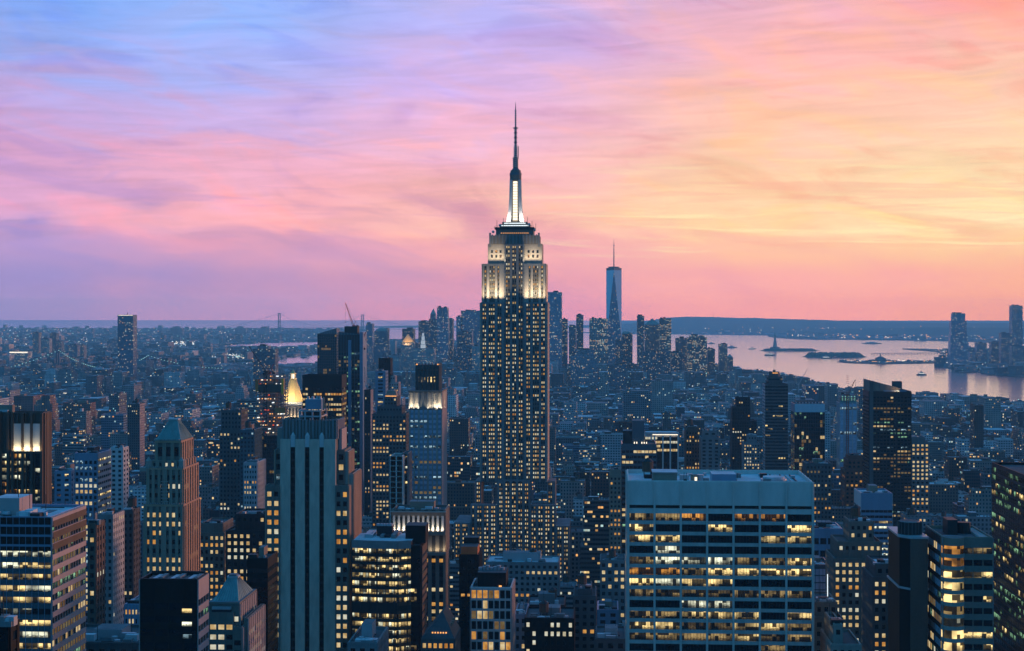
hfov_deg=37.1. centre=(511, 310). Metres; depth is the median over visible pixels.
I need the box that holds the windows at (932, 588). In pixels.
[929,583,938,650]
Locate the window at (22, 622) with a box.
[20,620,24,625]
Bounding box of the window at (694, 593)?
[682,590,705,596]
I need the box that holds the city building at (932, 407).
[919,400,946,415]
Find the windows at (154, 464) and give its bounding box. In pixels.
[150,463,179,497]
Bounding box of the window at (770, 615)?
[761,612,784,619]
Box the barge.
[862,342,880,343]
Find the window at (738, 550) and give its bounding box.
[735,547,758,553]
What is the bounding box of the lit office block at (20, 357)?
[9,350,31,366]
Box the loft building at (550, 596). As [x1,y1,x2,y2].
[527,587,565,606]
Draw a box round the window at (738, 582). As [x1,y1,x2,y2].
[735,579,758,586]
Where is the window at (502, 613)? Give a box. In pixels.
[500,611,504,618]
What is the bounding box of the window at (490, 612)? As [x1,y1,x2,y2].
[489,611,492,618]
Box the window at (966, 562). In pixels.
[964,560,972,565]
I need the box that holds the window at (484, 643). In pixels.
[483,642,486,649]
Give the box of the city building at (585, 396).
[579,392,590,400]
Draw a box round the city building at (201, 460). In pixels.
[196,457,218,464]
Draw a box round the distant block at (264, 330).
[259,326,269,334]
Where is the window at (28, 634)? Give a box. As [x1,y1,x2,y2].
[26,632,31,636]
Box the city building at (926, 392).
[916,391,937,395]
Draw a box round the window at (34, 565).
[32,563,37,567]
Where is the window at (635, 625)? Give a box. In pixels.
[630,622,652,628]
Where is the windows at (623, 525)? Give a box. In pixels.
[622,514,624,552]
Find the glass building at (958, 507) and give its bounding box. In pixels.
[953,501,963,515]
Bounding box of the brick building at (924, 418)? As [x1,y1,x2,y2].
[917,414,932,422]
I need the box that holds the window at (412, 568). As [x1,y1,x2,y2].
[411,567,419,570]
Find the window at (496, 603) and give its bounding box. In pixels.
[494,601,498,608]
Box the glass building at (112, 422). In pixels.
[101,412,126,448]
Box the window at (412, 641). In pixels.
[411,640,419,643]
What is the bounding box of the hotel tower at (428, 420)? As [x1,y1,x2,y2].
[408,362,447,504]
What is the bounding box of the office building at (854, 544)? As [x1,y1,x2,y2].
[825,504,881,644]
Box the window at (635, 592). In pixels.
[630,589,652,595]
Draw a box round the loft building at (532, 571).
[485,548,559,603]
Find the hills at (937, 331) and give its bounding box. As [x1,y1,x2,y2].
[801,327,1023,335]
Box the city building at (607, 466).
[594,463,612,469]
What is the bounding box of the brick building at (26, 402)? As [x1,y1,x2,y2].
[14,394,43,410]
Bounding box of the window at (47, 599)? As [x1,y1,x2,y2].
[45,597,50,602]
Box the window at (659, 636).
[656,633,679,639]
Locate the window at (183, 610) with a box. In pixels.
[182,609,191,612]
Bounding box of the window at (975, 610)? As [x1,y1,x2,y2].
[973,608,981,613]
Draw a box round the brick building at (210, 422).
[203,417,220,428]
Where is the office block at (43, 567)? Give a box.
[0,490,85,650]
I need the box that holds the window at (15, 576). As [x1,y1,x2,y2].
[13,574,18,579]
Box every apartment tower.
[33,331,41,352]
[41,337,51,357]
[50,332,58,352]
[57,340,63,350]
[68,344,79,355]
[80,344,86,357]
[203,343,212,352]
[240,420,261,510]
[253,344,277,398]
[375,367,387,411]
[378,353,392,389]
[402,451,411,504]
[730,396,756,469]
[863,379,911,525]
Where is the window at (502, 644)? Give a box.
[500,642,504,649]
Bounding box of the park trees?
[15,346,316,362]
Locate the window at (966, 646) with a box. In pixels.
[964,644,972,649]
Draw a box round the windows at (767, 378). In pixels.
[764,378,787,468]
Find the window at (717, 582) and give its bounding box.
[708,579,731,585]
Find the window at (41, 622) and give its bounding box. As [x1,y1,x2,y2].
[39,620,43,625]
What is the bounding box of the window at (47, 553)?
[45,551,50,556]
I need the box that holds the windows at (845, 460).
[845,460,862,467]
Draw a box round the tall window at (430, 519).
[429,518,431,528]
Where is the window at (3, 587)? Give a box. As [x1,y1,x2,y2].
[1,585,5,590]
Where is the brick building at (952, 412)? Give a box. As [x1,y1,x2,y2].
[942,406,959,423]
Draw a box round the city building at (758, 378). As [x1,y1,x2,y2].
[751,373,764,387]
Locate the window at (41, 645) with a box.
[39,643,43,648]
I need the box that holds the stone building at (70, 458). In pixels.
[66,452,76,463]
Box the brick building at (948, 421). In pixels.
[935,416,953,425]
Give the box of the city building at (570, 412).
[563,401,577,423]
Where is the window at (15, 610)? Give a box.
[13,608,18,613]
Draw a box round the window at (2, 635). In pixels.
[0,633,4,641]
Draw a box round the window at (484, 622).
[483,621,486,628]
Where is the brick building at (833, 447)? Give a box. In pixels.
[830,439,862,457]
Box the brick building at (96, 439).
[90,435,100,445]
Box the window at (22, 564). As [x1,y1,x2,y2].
[20,562,24,567]
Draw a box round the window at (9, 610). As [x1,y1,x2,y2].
[7,608,12,613]
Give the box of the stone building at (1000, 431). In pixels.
[984,427,1009,437]
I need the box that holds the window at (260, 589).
[258,587,266,591]
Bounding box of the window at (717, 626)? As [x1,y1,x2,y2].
[708,623,731,629]
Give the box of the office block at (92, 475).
[74,440,110,623]
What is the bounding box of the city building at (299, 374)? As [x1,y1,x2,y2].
[285,370,304,388]
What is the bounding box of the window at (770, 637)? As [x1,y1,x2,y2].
[761,634,784,641]
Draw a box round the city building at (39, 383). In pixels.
[35,378,43,387]
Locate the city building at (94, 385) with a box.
[86,375,103,396]
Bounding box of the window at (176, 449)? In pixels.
[174,447,178,455]
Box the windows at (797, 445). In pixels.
[791,411,824,469]
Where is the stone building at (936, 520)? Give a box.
[931,511,953,524]
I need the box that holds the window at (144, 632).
[141,629,153,635]
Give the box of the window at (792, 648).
[788,645,811,650]
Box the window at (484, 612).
[483,611,486,618]
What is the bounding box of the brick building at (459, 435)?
[449,417,469,454]
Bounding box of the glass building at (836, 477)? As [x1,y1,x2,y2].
[832,469,839,487]
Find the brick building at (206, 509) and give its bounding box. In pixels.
[203,501,218,518]
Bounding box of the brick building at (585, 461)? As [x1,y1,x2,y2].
[574,459,599,463]
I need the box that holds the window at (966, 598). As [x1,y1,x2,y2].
[964,596,972,601]
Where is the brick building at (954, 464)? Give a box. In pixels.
[944,451,966,479]
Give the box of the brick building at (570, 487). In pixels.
[560,473,584,518]
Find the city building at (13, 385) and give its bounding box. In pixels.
[5,381,18,388]
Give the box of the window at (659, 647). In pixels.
[656,644,679,650]
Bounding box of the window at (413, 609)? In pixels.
[411,607,419,611]
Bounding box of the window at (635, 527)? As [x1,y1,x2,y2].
[630,524,652,530]
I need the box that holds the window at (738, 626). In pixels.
[735,623,758,629]
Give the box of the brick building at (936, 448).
[928,441,943,461]
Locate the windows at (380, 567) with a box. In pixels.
[352,550,426,650]
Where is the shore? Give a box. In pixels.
[359,323,632,327]
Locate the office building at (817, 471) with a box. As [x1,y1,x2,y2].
[802,456,831,521]
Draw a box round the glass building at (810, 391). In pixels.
[802,384,817,401]
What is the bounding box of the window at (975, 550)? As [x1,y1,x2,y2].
[973,548,981,553]
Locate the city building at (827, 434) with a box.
[825,412,829,457]
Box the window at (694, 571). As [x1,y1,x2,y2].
[682,568,705,574]
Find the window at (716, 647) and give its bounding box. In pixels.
[708,644,731,650]
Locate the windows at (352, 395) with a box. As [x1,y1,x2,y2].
[347,394,359,468]
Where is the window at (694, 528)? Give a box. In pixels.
[682,524,705,531]
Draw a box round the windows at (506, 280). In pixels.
[456,280,567,576]
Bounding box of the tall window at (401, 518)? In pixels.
[400,517,402,528]
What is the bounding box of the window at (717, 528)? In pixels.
[708,525,731,531]
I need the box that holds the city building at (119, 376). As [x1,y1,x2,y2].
[113,370,127,391]
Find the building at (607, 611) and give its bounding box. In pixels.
[597,599,618,625]
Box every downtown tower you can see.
[366,322,373,364]
[374,328,388,370]
[402,327,414,341]
[418,320,428,347]
[429,309,436,354]
[449,318,453,359]
[456,315,461,357]
[457,330,472,370]
[461,310,479,345]
[472,344,479,370]
[548,291,561,367]
[562,318,567,386]
[569,325,575,385]
[571,348,597,394]
[576,313,582,348]
[589,317,607,370]
[608,363,626,388]
[615,339,622,363]
[622,331,632,370]
[637,314,643,368]
[642,350,669,387]
[644,319,658,350]
[659,317,670,370]
[671,350,681,370]
[675,336,686,370]
[687,334,706,375]
[707,347,714,375]
[718,343,727,371]
[726,354,732,370]
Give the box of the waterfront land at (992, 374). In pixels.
[935,356,1023,376]
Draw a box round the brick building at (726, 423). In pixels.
[723,420,729,434]
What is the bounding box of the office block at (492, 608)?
[470,565,514,650]
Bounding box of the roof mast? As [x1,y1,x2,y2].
[824,569,831,597]
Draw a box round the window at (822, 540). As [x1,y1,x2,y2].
[820,538,825,543]
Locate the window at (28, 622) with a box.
[26,620,31,625]
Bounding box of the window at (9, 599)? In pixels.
[7,597,12,602]
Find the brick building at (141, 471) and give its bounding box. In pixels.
[130,465,145,484]
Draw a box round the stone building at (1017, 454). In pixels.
[1013,450,1022,458]
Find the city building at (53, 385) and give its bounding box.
[46,381,60,392]
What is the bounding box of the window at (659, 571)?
[656,568,679,574]
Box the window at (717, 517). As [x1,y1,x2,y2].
[708,514,731,520]
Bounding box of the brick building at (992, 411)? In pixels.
[977,396,1000,426]
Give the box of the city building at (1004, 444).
[994,435,1012,457]
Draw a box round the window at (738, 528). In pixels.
[735,525,758,531]
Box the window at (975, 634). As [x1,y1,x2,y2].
[973,632,981,637]
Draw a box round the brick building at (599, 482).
[591,469,609,497]
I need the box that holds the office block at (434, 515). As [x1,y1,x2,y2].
[390,500,449,626]
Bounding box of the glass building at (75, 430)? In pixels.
[61,427,86,439]
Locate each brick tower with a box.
[389,371,400,404]
[573,572,596,650]
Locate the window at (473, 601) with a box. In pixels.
[472,600,475,607]
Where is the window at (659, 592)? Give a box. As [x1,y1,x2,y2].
[656,589,679,596]
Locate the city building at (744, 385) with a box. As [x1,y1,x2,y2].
[739,381,750,395]
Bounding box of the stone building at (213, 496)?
[204,487,218,506]
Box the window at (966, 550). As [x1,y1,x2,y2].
[964,548,972,553]
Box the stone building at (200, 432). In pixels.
[194,426,207,439]
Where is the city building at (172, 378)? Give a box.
[164,370,184,386]
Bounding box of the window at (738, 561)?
[735,558,758,564]
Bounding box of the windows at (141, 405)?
[130,405,141,468]
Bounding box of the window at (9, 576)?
[7,574,12,579]
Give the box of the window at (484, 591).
[483,590,486,597]
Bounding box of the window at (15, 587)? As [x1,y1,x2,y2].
[13,585,18,590]
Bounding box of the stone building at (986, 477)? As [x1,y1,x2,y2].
[980,466,991,486]
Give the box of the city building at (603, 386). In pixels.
[598,371,608,397]
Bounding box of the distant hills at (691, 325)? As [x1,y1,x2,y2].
[622,317,1023,333]
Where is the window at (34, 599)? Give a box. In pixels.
[32,597,37,602]
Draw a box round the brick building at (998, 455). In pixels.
[979,449,1004,461]
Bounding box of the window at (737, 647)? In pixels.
[735,645,758,650]
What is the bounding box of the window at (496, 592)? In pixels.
[494,590,498,597]
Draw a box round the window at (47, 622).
[45,620,50,625]
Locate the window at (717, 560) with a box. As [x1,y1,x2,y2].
[708,557,731,564]
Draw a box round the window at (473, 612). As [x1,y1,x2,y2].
[472,611,475,618]
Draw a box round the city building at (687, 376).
[684,370,690,386]
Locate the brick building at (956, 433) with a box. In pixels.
[952,428,961,437]
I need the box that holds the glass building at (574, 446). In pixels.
[562,442,579,467]
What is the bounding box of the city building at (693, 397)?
[687,392,696,400]
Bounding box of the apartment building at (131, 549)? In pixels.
[123,495,139,603]
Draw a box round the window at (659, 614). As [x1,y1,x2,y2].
[656,611,679,618]
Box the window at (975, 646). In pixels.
[973,644,981,649]
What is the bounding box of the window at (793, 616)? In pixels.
[788,613,811,619]
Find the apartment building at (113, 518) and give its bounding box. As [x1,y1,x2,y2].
[97,498,123,623]
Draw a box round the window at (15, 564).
[13,562,18,567]
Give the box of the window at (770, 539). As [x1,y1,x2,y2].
[761,536,784,542]
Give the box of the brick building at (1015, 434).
[1010,427,1023,446]
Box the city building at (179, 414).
[174,412,182,417]
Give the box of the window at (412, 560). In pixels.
[411,559,419,562]
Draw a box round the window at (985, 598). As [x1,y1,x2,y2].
[983,596,991,601]
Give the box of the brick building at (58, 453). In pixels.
[54,443,61,465]
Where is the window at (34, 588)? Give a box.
[32,586,37,590]
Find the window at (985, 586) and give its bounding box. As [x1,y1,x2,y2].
[983,584,991,589]
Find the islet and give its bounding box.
[947,336,998,336]
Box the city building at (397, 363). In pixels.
[388,356,401,370]
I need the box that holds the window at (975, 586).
[973,584,981,589]
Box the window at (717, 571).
[708,568,731,575]
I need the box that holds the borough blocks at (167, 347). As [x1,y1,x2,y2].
[0,325,455,369]
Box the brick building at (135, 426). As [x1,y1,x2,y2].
[127,398,144,469]
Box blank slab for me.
[390,453,404,522]
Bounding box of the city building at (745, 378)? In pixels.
[738,376,751,391]
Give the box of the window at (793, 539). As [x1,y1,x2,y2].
[788,536,811,543]
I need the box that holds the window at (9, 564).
[7,562,12,567]
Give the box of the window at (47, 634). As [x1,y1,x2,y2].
[45,632,50,637]
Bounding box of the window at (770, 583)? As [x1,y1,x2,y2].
[761,580,784,586]
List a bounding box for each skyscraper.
[454,102,570,580]
[606,245,621,363]
[948,312,967,366]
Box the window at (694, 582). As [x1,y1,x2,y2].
[682,579,705,585]
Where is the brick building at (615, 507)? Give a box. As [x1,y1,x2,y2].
[609,459,620,553]
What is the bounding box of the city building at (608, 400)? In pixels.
[593,397,612,405]
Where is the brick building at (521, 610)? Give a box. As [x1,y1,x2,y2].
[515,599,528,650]
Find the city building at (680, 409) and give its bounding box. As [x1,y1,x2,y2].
[676,404,684,416]
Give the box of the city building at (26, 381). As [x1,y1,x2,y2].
[23,376,30,384]
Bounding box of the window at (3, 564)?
[1,562,5,567]
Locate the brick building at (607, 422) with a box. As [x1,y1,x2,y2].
[603,415,612,430]
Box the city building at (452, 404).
[448,393,457,421]
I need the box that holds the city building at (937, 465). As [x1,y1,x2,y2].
[929,461,943,470]
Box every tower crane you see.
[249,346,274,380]
[345,303,358,326]
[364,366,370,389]
[841,379,855,396]
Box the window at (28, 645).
[26,643,31,648]
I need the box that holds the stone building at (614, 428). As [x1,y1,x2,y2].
[611,418,622,432]
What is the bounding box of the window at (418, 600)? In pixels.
[411,599,419,603]
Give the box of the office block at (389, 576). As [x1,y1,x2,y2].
[352,522,427,650]
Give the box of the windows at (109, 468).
[86,456,110,621]
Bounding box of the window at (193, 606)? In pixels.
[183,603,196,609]
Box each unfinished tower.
[255,370,288,484]
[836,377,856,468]
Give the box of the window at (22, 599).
[20,597,24,602]
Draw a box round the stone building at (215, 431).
[210,425,220,438]
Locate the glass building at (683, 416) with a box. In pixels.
[681,414,700,422]
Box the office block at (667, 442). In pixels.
[644,430,678,468]
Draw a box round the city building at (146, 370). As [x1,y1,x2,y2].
[137,366,149,376]
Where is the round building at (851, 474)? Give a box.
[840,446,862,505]
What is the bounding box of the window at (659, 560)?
[656,557,679,563]
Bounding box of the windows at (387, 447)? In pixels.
[373,447,404,525]
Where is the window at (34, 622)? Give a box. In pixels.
[32,620,37,625]
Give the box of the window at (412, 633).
[411,632,419,635]
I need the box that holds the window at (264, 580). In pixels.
[258,578,266,582]
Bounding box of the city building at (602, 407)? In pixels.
[587,402,607,414]
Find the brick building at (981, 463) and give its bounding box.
[967,457,998,471]
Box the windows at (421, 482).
[412,481,440,503]
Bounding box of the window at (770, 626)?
[761,623,784,630]
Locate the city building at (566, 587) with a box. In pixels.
[560,575,576,606]
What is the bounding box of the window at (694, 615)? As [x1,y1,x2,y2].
[682,611,705,618]
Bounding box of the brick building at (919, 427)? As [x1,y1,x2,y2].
[911,422,936,435]
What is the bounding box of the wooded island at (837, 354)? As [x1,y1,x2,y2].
[802,352,865,357]
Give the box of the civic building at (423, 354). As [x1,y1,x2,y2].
[414,333,435,371]
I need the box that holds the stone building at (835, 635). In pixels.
[820,603,861,650]
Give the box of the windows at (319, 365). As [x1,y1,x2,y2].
[318,335,337,373]
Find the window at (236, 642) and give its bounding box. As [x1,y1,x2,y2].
[234,640,240,644]
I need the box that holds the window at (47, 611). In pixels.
[45,609,50,614]
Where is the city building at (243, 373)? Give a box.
[236,370,251,378]
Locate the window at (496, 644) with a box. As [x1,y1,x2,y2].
[494,642,498,649]
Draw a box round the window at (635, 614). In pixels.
[630,611,652,617]
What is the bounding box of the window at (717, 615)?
[708,612,731,618]
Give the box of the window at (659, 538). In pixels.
[656,535,679,541]
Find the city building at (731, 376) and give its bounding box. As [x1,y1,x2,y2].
[729,371,734,388]
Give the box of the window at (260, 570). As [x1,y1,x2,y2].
[258,568,266,572]
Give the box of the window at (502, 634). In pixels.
[500,632,504,639]
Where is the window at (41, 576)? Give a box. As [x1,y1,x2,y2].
[39,574,43,579]
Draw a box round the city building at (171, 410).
[158,406,174,415]
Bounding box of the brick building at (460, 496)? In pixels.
[447,480,474,519]
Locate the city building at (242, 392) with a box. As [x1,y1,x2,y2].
[235,383,248,401]
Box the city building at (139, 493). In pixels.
[133,485,145,520]
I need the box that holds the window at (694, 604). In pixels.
[682,601,705,607]
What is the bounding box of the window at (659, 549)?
[656,546,679,552]
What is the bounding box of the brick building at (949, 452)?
[942,449,954,459]
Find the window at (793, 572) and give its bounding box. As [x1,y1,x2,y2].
[788,569,811,575]
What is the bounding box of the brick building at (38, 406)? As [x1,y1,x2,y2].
[34,397,59,431]
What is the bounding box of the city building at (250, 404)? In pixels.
[237,399,258,426]
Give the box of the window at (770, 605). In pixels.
[761,601,784,608]
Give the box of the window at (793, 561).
[788,558,811,565]
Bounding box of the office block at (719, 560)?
[625,457,813,650]
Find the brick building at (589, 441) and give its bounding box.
[580,438,597,444]
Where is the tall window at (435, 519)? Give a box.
[434,518,436,529]
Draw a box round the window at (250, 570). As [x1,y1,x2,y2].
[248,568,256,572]
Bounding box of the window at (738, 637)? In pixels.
[735,634,758,640]
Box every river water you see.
[230,342,316,346]
[278,354,316,363]
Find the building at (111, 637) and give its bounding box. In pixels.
[86,623,138,650]
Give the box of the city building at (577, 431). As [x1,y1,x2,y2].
[571,427,583,438]
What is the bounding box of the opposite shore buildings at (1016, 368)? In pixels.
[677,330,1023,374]
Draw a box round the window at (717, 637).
[708,634,731,640]
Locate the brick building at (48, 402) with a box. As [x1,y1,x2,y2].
[42,395,54,430]
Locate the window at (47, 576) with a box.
[45,574,50,579]
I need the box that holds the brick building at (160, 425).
[155,419,167,429]
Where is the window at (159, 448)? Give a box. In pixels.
[158,447,161,455]
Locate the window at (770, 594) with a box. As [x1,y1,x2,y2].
[761,591,784,597]
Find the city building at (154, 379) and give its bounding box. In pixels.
[148,375,158,386]
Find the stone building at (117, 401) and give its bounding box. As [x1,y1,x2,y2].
[109,392,126,412]
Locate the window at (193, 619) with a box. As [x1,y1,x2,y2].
[183,616,196,622]
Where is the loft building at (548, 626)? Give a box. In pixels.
[524,600,574,650]
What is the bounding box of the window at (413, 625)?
[411,623,419,627]
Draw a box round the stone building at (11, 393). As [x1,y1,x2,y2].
[0,389,19,404]
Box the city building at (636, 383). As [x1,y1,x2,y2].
[631,380,642,387]
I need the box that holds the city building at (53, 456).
[52,451,54,465]
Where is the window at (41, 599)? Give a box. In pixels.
[39,597,43,602]
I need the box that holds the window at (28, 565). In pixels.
[26,563,31,567]
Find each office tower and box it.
[0,404,51,503]
[372,390,408,527]
[887,519,928,650]
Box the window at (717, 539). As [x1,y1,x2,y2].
[708,536,731,542]
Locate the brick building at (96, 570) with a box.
[87,504,104,623]
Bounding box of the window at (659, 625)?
[656,622,679,628]
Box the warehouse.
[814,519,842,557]
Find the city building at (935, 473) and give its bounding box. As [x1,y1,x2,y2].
[929,467,943,479]
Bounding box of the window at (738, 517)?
[735,514,758,520]
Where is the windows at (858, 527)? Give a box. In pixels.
[852,526,879,549]
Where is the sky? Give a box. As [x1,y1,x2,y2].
[0,0,1023,320]
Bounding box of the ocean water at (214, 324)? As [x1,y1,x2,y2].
[0,320,588,331]
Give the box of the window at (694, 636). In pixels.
[682,633,705,640]
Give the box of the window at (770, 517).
[761,514,784,521]
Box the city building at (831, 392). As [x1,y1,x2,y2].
[825,382,837,410]
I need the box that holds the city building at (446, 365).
[442,362,454,374]
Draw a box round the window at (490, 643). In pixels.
[489,642,492,649]
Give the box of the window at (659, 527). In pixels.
[656,524,679,531]
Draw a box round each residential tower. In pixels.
[437,306,448,362]
[443,306,448,316]
[763,370,787,469]
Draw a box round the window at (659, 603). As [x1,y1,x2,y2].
[656,600,679,607]
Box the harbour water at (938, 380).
[374,329,1023,400]
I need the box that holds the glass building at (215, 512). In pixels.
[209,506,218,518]
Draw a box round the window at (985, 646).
[983,644,991,649]
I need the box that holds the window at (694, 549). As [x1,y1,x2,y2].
[682,546,705,553]
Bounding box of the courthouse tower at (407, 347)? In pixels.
[401,334,414,370]
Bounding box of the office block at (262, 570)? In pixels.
[247,545,277,650]
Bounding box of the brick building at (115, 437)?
[110,431,126,447]
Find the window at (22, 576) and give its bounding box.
[20,574,24,579]
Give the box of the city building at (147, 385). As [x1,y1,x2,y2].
[137,378,150,395]
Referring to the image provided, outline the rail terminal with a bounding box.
[869,353,891,361]
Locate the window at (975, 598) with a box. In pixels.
[973,596,981,601]
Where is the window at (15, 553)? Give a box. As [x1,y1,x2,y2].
[13,551,18,556]
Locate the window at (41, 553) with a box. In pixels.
[39,551,43,556]
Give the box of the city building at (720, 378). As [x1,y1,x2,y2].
[715,372,726,383]
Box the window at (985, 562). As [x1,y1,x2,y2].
[983,560,991,565]
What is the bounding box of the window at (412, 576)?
[411,575,419,578]
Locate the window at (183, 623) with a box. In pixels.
[182,622,191,625]
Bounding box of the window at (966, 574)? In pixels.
[964,572,972,577]
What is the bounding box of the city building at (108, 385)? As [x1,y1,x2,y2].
[104,376,112,394]
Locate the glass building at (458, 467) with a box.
[447,454,471,479]
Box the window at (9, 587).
[7,585,12,590]
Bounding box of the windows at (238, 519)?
[237,518,263,521]
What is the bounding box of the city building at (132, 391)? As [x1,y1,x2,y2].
[122,383,140,403]
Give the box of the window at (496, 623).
[494,621,498,628]
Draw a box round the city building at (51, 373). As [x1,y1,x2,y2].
[44,367,58,385]
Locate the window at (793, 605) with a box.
[788,602,811,608]
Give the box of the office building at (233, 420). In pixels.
[219,401,247,519]
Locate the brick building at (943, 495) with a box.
[929,480,957,512]
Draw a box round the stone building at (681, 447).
[679,437,683,457]
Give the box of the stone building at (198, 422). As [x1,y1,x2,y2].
[190,419,202,427]
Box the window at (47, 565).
[45,563,50,567]
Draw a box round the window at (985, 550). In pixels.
[983,548,991,553]
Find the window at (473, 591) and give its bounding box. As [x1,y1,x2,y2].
[472,590,475,597]
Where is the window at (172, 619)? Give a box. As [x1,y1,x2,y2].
[169,616,181,622]
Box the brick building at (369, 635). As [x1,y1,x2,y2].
[347,615,388,650]
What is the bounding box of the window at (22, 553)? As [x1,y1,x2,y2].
[20,551,24,556]
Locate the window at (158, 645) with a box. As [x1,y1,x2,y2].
[155,642,167,648]
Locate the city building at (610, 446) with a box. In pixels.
[601,431,622,469]
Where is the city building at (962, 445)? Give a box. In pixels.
[955,436,968,455]
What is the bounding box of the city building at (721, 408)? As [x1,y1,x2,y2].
[718,402,729,412]
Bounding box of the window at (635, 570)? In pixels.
[630,567,652,574]
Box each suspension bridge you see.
[11,350,223,370]
[222,313,408,331]
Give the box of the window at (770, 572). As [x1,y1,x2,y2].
[761,569,784,575]
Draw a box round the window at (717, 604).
[708,601,731,607]
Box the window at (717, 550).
[708,546,731,553]
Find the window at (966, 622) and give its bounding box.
[964,620,972,625]
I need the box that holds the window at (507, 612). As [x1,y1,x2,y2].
[506,611,509,618]
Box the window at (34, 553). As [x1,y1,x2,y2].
[32,551,37,556]
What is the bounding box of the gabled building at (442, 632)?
[421,605,460,650]
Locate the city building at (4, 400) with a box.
[0,396,9,404]
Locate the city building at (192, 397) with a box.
[186,391,201,408]
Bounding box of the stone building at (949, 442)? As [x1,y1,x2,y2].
[944,437,954,449]
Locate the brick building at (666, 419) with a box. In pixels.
[662,411,670,429]
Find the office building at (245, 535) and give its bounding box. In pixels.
[226,506,264,582]
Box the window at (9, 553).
[7,551,12,556]
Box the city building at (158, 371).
[154,368,167,375]
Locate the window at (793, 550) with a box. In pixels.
[788,547,811,554]
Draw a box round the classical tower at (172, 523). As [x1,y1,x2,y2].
[143,418,200,575]
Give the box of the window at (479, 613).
[477,611,481,618]
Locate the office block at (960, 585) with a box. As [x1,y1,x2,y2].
[925,517,992,650]
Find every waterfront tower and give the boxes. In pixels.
[118,312,136,379]
[968,350,975,361]
[975,341,986,364]
[989,341,998,363]
[999,332,1011,363]
[1009,305,1022,345]
[1009,345,1023,365]
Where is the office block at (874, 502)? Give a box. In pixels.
[854,483,892,554]
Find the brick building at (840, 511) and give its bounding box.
[832,500,851,520]
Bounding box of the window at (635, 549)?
[630,546,652,552]
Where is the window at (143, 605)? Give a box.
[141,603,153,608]
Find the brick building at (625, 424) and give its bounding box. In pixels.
[618,417,631,432]
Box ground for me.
[0,320,1023,624]
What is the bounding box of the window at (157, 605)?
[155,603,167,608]
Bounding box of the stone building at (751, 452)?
[742,428,759,469]
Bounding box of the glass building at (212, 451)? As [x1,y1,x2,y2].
[207,438,218,458]
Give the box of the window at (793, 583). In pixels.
[788,580,811,586]
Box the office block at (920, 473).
[911,430,928,513]
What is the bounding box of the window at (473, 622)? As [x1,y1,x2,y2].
[472,621,475,628]
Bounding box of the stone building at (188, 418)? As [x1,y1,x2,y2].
[181,416,207,420]
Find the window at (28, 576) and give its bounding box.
[26,574,31,579]
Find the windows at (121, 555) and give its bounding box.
[119,555,121,623]
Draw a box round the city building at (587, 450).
[579,443,596,460]
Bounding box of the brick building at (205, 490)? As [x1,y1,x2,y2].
[199,483,218,518]
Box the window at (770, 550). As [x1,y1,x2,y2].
[761,547,784,553]
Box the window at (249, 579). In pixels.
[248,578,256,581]
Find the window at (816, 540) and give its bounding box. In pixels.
[814,538,818,543]
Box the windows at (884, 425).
[873,425,909,523]
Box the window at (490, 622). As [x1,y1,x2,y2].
[489,621,492,628]
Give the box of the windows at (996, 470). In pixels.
[992,466,1019,650]
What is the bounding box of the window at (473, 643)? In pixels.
[472,642,475,649]
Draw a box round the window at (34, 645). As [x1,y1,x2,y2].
[32,643,37,648]
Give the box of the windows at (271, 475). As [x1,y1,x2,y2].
[267,474,273,483]
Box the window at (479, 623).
[477,621,481,628]
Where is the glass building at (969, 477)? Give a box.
[960,464,982,492]
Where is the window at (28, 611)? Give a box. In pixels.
[26,609,31,613]
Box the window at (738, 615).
[735,612,758,618]
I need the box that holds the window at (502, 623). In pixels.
[500,621,504,628]
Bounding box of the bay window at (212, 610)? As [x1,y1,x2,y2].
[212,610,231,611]
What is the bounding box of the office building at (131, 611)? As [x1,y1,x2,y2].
[124,595,138,623]
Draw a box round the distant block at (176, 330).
[170,326,183,334]
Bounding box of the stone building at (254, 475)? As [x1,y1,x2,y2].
[243,454,265,508]
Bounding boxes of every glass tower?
[317,328,339,373]
[338,326,366,516]
[364,389,372,514]
[791,402,824,471]
[992,462,1023,650]
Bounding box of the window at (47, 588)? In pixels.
[45,586,50,591]
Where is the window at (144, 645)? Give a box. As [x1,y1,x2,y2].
[141,642,153,648]
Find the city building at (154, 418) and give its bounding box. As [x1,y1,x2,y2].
[147,412,168,425]
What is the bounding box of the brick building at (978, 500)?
[964,486,991,515]
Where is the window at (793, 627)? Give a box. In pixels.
[788,624,811,630]
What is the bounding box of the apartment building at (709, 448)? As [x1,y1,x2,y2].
[699,428,719,469]
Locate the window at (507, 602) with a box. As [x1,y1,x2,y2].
[506,601,509,608]
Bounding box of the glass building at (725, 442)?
[720,439,728,448]
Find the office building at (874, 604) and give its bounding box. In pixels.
[862,555,887,650]
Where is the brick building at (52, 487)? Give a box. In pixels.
[52,474,53,501]
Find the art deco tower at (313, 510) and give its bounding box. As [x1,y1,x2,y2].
[265,396,361,650]
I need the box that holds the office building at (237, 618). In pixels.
[209,573,265,650]
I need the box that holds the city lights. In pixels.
[2,326,1020,486]
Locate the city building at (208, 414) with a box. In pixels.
[200,412,218,416]
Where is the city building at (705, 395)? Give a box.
[697,392,714,399]
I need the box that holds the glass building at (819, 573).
[814,550,824,590]
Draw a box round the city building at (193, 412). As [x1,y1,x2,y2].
[183,408,199,417]
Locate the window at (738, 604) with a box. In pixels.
[735,601,758,608]
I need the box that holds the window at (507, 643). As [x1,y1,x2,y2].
[506,642,509,649]
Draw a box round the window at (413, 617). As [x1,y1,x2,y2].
[411,615,419,619]
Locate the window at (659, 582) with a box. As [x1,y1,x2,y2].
[656,579,679,585]
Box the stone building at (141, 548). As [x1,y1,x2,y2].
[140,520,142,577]
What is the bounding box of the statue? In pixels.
[770,334,779,348]
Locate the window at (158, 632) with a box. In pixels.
[155,629,167,635]

